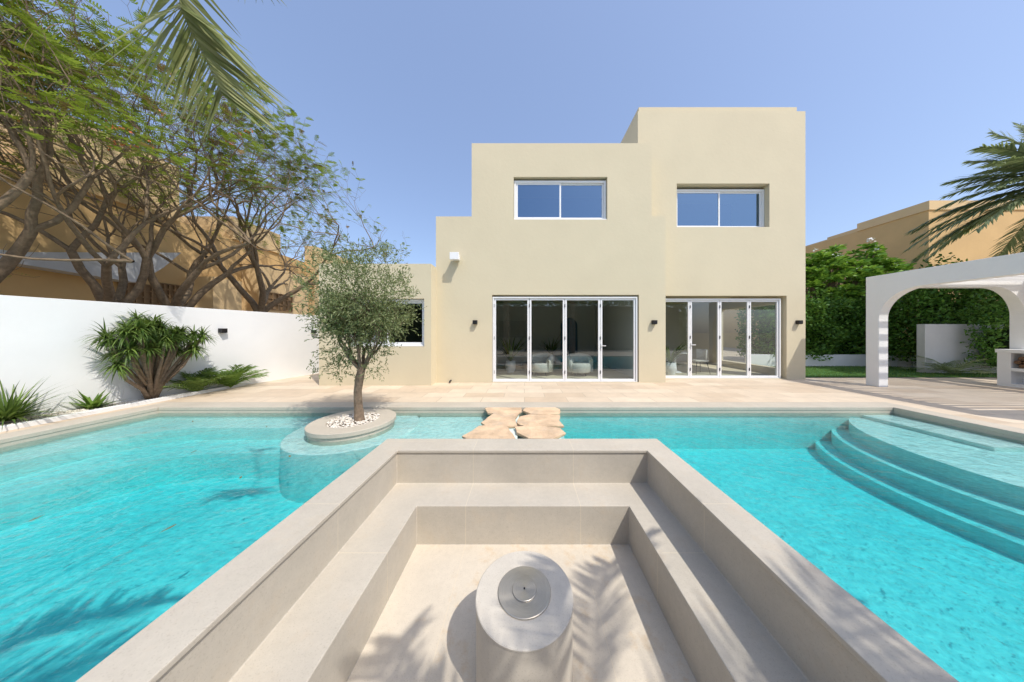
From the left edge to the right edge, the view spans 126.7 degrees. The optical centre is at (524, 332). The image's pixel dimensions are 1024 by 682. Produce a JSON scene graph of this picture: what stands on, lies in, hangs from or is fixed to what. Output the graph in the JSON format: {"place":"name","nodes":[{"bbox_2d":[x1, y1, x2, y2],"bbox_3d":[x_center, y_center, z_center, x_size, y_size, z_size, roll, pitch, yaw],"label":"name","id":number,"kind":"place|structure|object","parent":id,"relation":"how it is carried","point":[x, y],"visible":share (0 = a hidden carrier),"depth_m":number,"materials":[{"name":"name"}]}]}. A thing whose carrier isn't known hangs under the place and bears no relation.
{"place":"outdoors","nodes":[
{"label":"outdoors","id":0,"kind":"place"},
{"bbox_2d":[0,387,215,425],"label":"bed gravel","id":1,"kind":"structure","parent":0,"point":[30,418],"depth_m":4.44,"materials":[{"name":"white gravel"}]},
{"bbox_2d":[62,389,125,408],"bbox_3d":[-7.958,1.202,4.790,0.624,0.414,0.588,0,0,-9],"label":"agave plant","id":2,"kind":"object","parent":1,"relation":"on","point":[96,402],"visible":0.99,"depth_m":4.69,"materials":[{"name":"green plant"}]},
{"bbox_2d":[0,415,1023,681],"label":"pool","id":3,"kind":"structure","parent":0,"point":[116,587],"depth_m":3.01,"materials":[{"name":"teal liquid"}]},
{"bbox_2d":[280,408,419,502],"bbox_3d":[-2.800,1.841,4.330,1.920,0.818,1.920,0,0,0],"label":"round planter","id":4,"kind":"object","parent":3,"relation":"on","point":[315,435],"visible":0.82,"depth_m":3.59,"materials":[{"name":"stone"}]},
{"bbox_2d":[326,413,379,427],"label":"planter gravel","id":5,"kind":"structure","parent":4,"relation":"on","point":[347,420],"depth_m":4.14,"materials":[{"name":"white gravel"}]},
{"bbox_2d":[289,227,427,425],"bbox_3d":[-2.604,-0.078,4.227,1.951,3.135,1.735,0,0,-33],"label":"olive tree","id":6,"kind":"object","parent":5,"relation":"on","point":[358,317],"visible":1,"depth_m":3.98,"materials":[{"name":"green plant"}]},
{"bbox_2d":[0,402,1023,443],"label":"pool coping","id":7,"kind":"object","parent":3,"relation":"on","point":[77,423],"visible":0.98,"depth_m":4.93,"materials":[{"name":"stone"}]},
{"bbox_2d":[0,410,1023,452],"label":"waterline band","id":8,"kind":"object","parent":3,"relation":"attached to","point":[463,413],"visible":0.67,"depth_m":4.94,"materials":[{"name":"tile"}]},
{"bbox_2d":[0,413,1023,627],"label":"water","id":9,"kind":"structure","parent":3,"relation":"in","point":[890,414],"depth_m":3.55,"materials":[{"name":"teal liquid"}]},
{"bbox_2d":[509,415,518,438],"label":"stepping stone plinth","id":10,"kind":"structure","parent":3,"relation":"on","point":[513,430],"depth_m":3.90,"materials":[{"name":"white tile"}]},
{"bbox_2d":[462,425,514,438],"bbox_3d":[-0.496,1.466,3.752,0.751,0.049,0.510,0,0,0],"label":"stepping stone","id":11,"kind":"object","parent":10,"relation":"on","point":[492,432],"visible":0.86,"depth_m":3.67,"materials":[{"name":"stone"}]},
{"bbox_2d":[481,413,518,427],"bbox_3d":[-0.397,1.470,4.289,0.605,0.048,0.645,0,0,0],"label":"stepping stone","id":12,"kind":"object","parent":10,"relation":"on","point":[508,420],"visible":0.87,"depth_m":4.21,"materials":[{"name":"stone"}]},
{"bbox_2d":[485,407,521,414],"bbox_3d":[-0.398,1.465,4.789,0.698,0.049,0.445,0,0,0],"label":"stepping stone","id":13,"kind":"object","parent":10,"relation":"on","point":[499,410],"visible":0.87,"depth_m":4.73,"materials":[{"name":"stone"}]},
{"bbox_2d":[76,439,958,681],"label":"sunken seating","id":14,"kind":"object","parent":3,"relation":"in","point":[375,563],"visible":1,"depth_m":1.93,"materials":[{"name":"stone"}]},
{"bbox_2d":[475,551,572,681],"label":"fire pit","id":15,"kind":"object","parent":14,"relation":"on","point":[524,615],"visible":1,"depth_m":1.56,"materials":[{"name":"stone"}]},
{"bbox_3d":[0.275,1.630,4.220,0.490,0.260,1.440,0,0,0],"label":"stepping stone plinth","id":16,"kind":"object","parent":3,"relation":"on","visible":0},
{"bbox_2d":[517,414,563,427],"bbox_3d":[0.252,1.471,4.260,0.750,0.049,0.555,0,0,0],"label":"stepping stone","id":17,"kind":"object","parent":16,"relation":"on","point":[539,420],"visible":0.89,"depth_m":4.21,"materials":[{"name":"stone"}]},
{"bbox_2d":[515,426,565,438],"bbox_3d":[0.223,1.472,3.756,0.751,0.049,0.504,0,0,0],"label":"stepping stone","id":18,"kind":"object","parent":16,"relation":"on","point":[536,432],"visible":0.9,"depth_m":3.71,"materials":[{"name":"stone"}]},
{"bbox_2d":[523,407,560,414],"bbox_3d":[0.318,1.466,4.744,0.700,0.048,0.478,0,0,0],"label":"stepping stone","id":19,"kind":"object","parent":16,"relation":"on","point":[544,410],"visible":0.85,"depth_m":4.73,"materials":[{"name":"stone"}]},
{"bbox_2d":[0,361,1023,433],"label":"patio","id":20,"kind":"structure","parent":0,"point":[987,399],"depth_m":6.08,"materials":[{"name":"stone"}]},
{"bbox_2d":[0,382,245,431],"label":"bed kerb","id":21,"kind":"structure","parent":20,"relation":"on","point":[60,417],"depth_m":4.65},
{"bbox_2d":[83,0,290,148],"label":"palm tree","id":22,"kind":"object","parent":20,"relation":"on","point":[209,40],"visible":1,"depth_m":1.61,"materials":[{"name":"green plant"}]},
{"bbox_2d":[745,354,916,367],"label":"planter wall","id":23,"kind":"structure","parent":20,"relation":"on","point":[835,360],"depth_m":10.90,"materials":[{"name":"white paint"}]},
{"bbox_2d":[805,238,921,317],"bbox_3d":[15.700,-1.563,12.409,7.815,6.026,3.026,0,0,0],"label":"frangipani tree","id":24,"kind":"object","parent":20,"relation":"on","point":[826,268],"visible":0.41,"depth_m":11.70,"materials":[{"name":"green plant"}]},
{"bbox_2d":[866,252,1023,386],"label":"pergola","id":25,"kind":"object","parent":20,"relation":"on","point":[1002,276],"visible":0.92,"depth_m":6.81,"materials":[{"name":"white paint"}]},
{"bbox_2d":[995,349,1023,387],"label":"outdoor counter","id":26,"kind":"object","parent":20,"relation":"on","point":[1010,367],"visible":1,"depth_m":6.85,"materials":[{"name":"white paint"}]},
{"bbox_2d":[0,0,1023,266],"label":"sky","id":27,"kind":"structure","parent":0,"point":[893,95],"materials":[{"name":"blue"}]},
{"bbox_2d":[723,347,754,360],"bbox_3d":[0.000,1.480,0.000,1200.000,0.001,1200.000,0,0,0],"label":"ground","id":28,"kind":"structure","parent":0,"point":[729,354],"depth_m":17.11,"materials":[{"name":"beige stone"}]},
{"bbox_2d":[0,0,200,282],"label":"flame tree","id":29,"kind":"object","parent":28,"relation":"on","point":[23,242],"visible":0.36,"depth_m":4.74,"materials":[{"name":"green plant"}]},
{"bbox_2d":[0,0,299,303],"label":"flame tree","id":30,"kind":"object","parent":28,"relation":"on","point":[105,292],"visible":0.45,"depth_m":5.57,"materials":[{"name":"green plant"}]},
{"bbox_2d":[0,295,318,419],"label":"boundary wall","id":31,"kind":"structure","parent":28,"relation":"on","point":[38,338],"depth_m":4.93,"materials":[{"name":"white paint"}]},
{"bbox_2d":[0,103,354,314],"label":"neighbour house","id":32,"kind":"structure","parent":28,"relation":"on","point":[60,280],"depth_m":8.36,"materials":[{"name":"beige paint"}]},
{"bbox_2d":[0,0,373,307],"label":"flame tree","id":33,"kind":"object","parent":28,"relation":"on","point":[182,294],"visible":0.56,"depth_m":7.32,"materials":[{"name":"green plant"}]},
{"bbox_2d":[0,0,409,311],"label":"flame tree","id":34,"kind":"object","parent":28,"relation":"on","point":[83,103],"visible":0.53,"depth_m":5.75,"materials":[{"name":"green plant"}]},
{"bbox_2d":[319,107,804,384],"bbox_3d":[1.535,-2.775,11.500,14.270,8.550,9.000,0,0,0],"label":"villa","id":35,"kind":"object","parent":28,"relation":"on","point":[643,244],"visible":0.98,"depth_m":7.54,"materials":[{"name":"beige paint"}]},
{"bbox_2d":[351,299,423,345],"bbox_3d":[-3.795,-0.262,7.110,2.110,1.295,0.140,0,0,0],"label":"window","id":36,"kind":"structure","parent":35,"relation":"in","point":[412,339],"depth_m":7.16,"materials":[{"name":"white metal"}]},
{"bbox_2d":[496,346,526,365],"bbox_3d":[-1.050,1.044,11.400,2.400,0.788,1.000,0,0,0],"label":"sofa","id":37,"kind":"object","parent":35,"relation":"on","point":[520,358],"visible":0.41,"depth_m":11.00,"materials":[{"name":"grey fabric"}]},
{"bbox_2d":[499,336,529,372],"bbox_3d":[-0.437,0.742,9.310,1.685,1.393,1.337,0,0,18],"label":"potted plant","id":38,"kind":"object","parent":35,"relation":"in","point":[510,365],"visible":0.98,"depth_m":9.18,"materials":[{"name":"green plant"}]},
{"bbox_2d":[529,353,553,375],"bbox_3d":[0.551,1.086,8.740,0.878,0.711,0.800,0,0,0],"label":"armchair","id":39,"kind":"object","parent":35,"relation":"on","point":[541,362],"visible":0.95,"depth_m":8.49,"materials":[{"name":"beige fabric"}]},
{"bbox_2d":[538,335,567,363],"bbox_3d":[1.211,0.750,11.618,1.577,1.377,1.300,0,0,0],"label":"potted plant","id":40,"kind":"object","parent":35,"relation":"on","point":[550,350],"visible":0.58,"depth_m":11.67,"materials":[{"name":"green plant"}]},
{"bbox_2d":[514,181,606,219],"bbox_3d":[1.040,-3.837,7.490,2.680,1.165,0.140,0,0,0],"label":"window","id":41,"kind":"structure","parent":35,"relation":"in","point":[533,200],"depth_m":7.51,"materials":[{"name":"blue glass"}]},
{"bbox_2d":[493,297,636,381],"bbox_3d":[1.175,0.201,7.470,4.190,2.462,0.120,0,0,0],"label":"folding door","id":42,"kind":"structure","parent":35,"relation":"in","point":[564,299],"depth_m":7.46,"materials":[{"name":"white metal"}]},
{"bbox_2d":[561,318,576,361],"bbox_3d":[2.150,0.360,12.369,0.800,2.120,0.058,0,0,0],"label":"arched inner door","id":43,"kind":"structure","parent":35,"relation":"in","point":[571,323],"depth_m":12.34,"materials":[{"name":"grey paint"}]},
{"bbox_2d":[567,353,592,375],"bbox_3d":[1.850,1.086,8.640,0.878,0.711,0.800,0,0,0],"label":"armchair","id":44,"kind":"object","parent":35,"relation":"on","point":[579,363],"visible":0.98,"depth_m":8.46,"materials":[{"name":"beige fabric"}]},
{"bbox_2d":[666,343,686,374],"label":"potted plant","id":45,"kind":"object","parent":35,"relation":"on","point":[671,367],"visible":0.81,"depth_m":8.67,"materials":[{"name":"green plant"}]},
{"bbox_2d":[670,351,686,372],"bbox_3d":[5.450,1.071,9.300,1.040,0.733,1.040,0,0,0],"label":"dining table","id":46,"kind":"object","parent":35,"relation":"on","point":[682,352],"visible":0.22,"depth_m":9.11,"materials":[{"name":"white metal"}]},
{"bbox_2d":[692,349,709,373],"bbox_3d":[6.110,1.015,9.000,0.520,0.850,0.507,0,0,0],"label":"dining chair","id":47,"kind":"object","parent":35,"relation":"on","point":[701,354],"visible":0.88,"depth_m":9.06,"materials":[{"name":"beige fabric"}]},
{"bbox_2d":[677,189,763,226],"bbox_3d":[6.135,-3.877,8.120,2.830,1.245,0.080,0,0,0],"label":"window","id":48,"kind":"structure","parent":35,"relation":"in","point":[695,207],"depth_m":8.11,"materials":[{"name":"blue glass"}]},
{"bbox_2d":[666,299,780,377],"bbox_3d":[6.098,0.191,8.030,3.765,2.482,0.120,0,0,0],"label":"folding door","id":49,"kind":"structure","parent":35,"relation":"in","point":[689,301],"depth_m":8.02,"materials":[{"name":"white metal"}]},
{"bbox_2d":[734,283,923,360],"bbox_3d":[14.009,-0.587,11.634,7.559,3.781,2.196,0,0,0],"label":"hedge","id":50,"kind":"object","parent":28,"relation":"on","point":[828,332],"visible":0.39,"depth_m":11.19,"materials":[{"name":"green plant"}]},
{"bbox_2d":[888,252,1008,362],"bbox_3d":[17.855,-0.891,9.850,5.870,4.408,2.160,0,0,0],"label":"hedge","id":51,"kind":"object","parent":28,"relation":"on","point":[942,306],"visible":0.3,"depth_m":9.85,"materials":[{"name":"green plant"}]},
{"bbox_2d":[917,324,1004,372],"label":"garden wall","id":52,"kind":"structure","parent":28,"relation":"on","point":[940,343],"depth_m":9.10,"materials":[{"name":"white paint"}]},
{"bbox_2d":[901,122,1023,263],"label":"palm tree","id":53,"kind":"object","parent":28,"relation":"on","point":[1011,168],"visible":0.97,"depth_m":8.66,"materials":[{"name":"green plant"}]},
{"bbox_2d":[723,200,1023,348],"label":"neighbour house","id":54,"kind":"structure","parent":0,"point":[888,231],"depth_m":13.10,"materials":[{"name":"beige paint"}]},
{"bbox_2d":[772,365,996,376],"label":"lawn","id":55,"kind":"structure","parent":0,"point":[910,372],"depth_m":8.96,"materials":[{"name":"green plant"}]},
{"bbox_2d":[901,355,996,374],"bbox_3d":[14.473,1.124,8.709,2.628,0.622,2.048,0,0,-30],"label":"cycad plant","id":56,"kind":"object","parent":55,"relation":"on","point":[955,368],"visible":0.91,"depth_m":8.68,"materials":[{"name":"green plant"}]},
{"bbox_2d":[960,288,1008,368],"bbox_3d":[16.500,-0.342,8.389,2.644,3.143,1.457,0,0,0],"label":"shrub","id":57,"kind":"object","parent":55,"relation":"on","point":[997,338],"visible":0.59,"depth_m":8.64,"materials":[{"name":"green plant"}]},
{"label":"planting bed","id":58,"kind":"structure","parent":0,"visible":0},
{"bbox_2d":[0,380,91,427],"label":"yucca plant","id":59,"kind":"object","parent":58,"relation":"on","point":[11,409],"visible":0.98,"depth_m":4.01,"materials":[{"name":"green plant"}]},
{"bbox_2d":[74,308,216,399],"bbox_3d":[-7.643,0.482,5.305,1.220,2.004,1.791,0,0,0],"label":"dracaena bush","id":60,"kind":"object","parent":58,"relation":"on","point":[150,342],"visible":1,"depth_m":5.17,"materials":[{"name":"green plant"}]},
{"bbox_2d":[161,367,233,391],"bbox_3d":[-7.559,1.140,6.043,1.381,0.569,1.481,0,0,0],"label":"areca palm","id":61,"kind":"object","parent":58,"relation":"on","point":[196,383],"visible":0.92,"depth_m":5.92,"materials":[{"name":"green plant"}]},
{"bbox_2d":[198,364,268,387],"bbox_3d":[-7.595,1.105,6.666,1.418,0.638,1.478,0,0,14],"label":"areca palm","id":62,"kind":"object","parent":58,"relation":"on","point":[235,376],"visible":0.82,"depth_m":6.55,"materials":[{"name":"green plant"}]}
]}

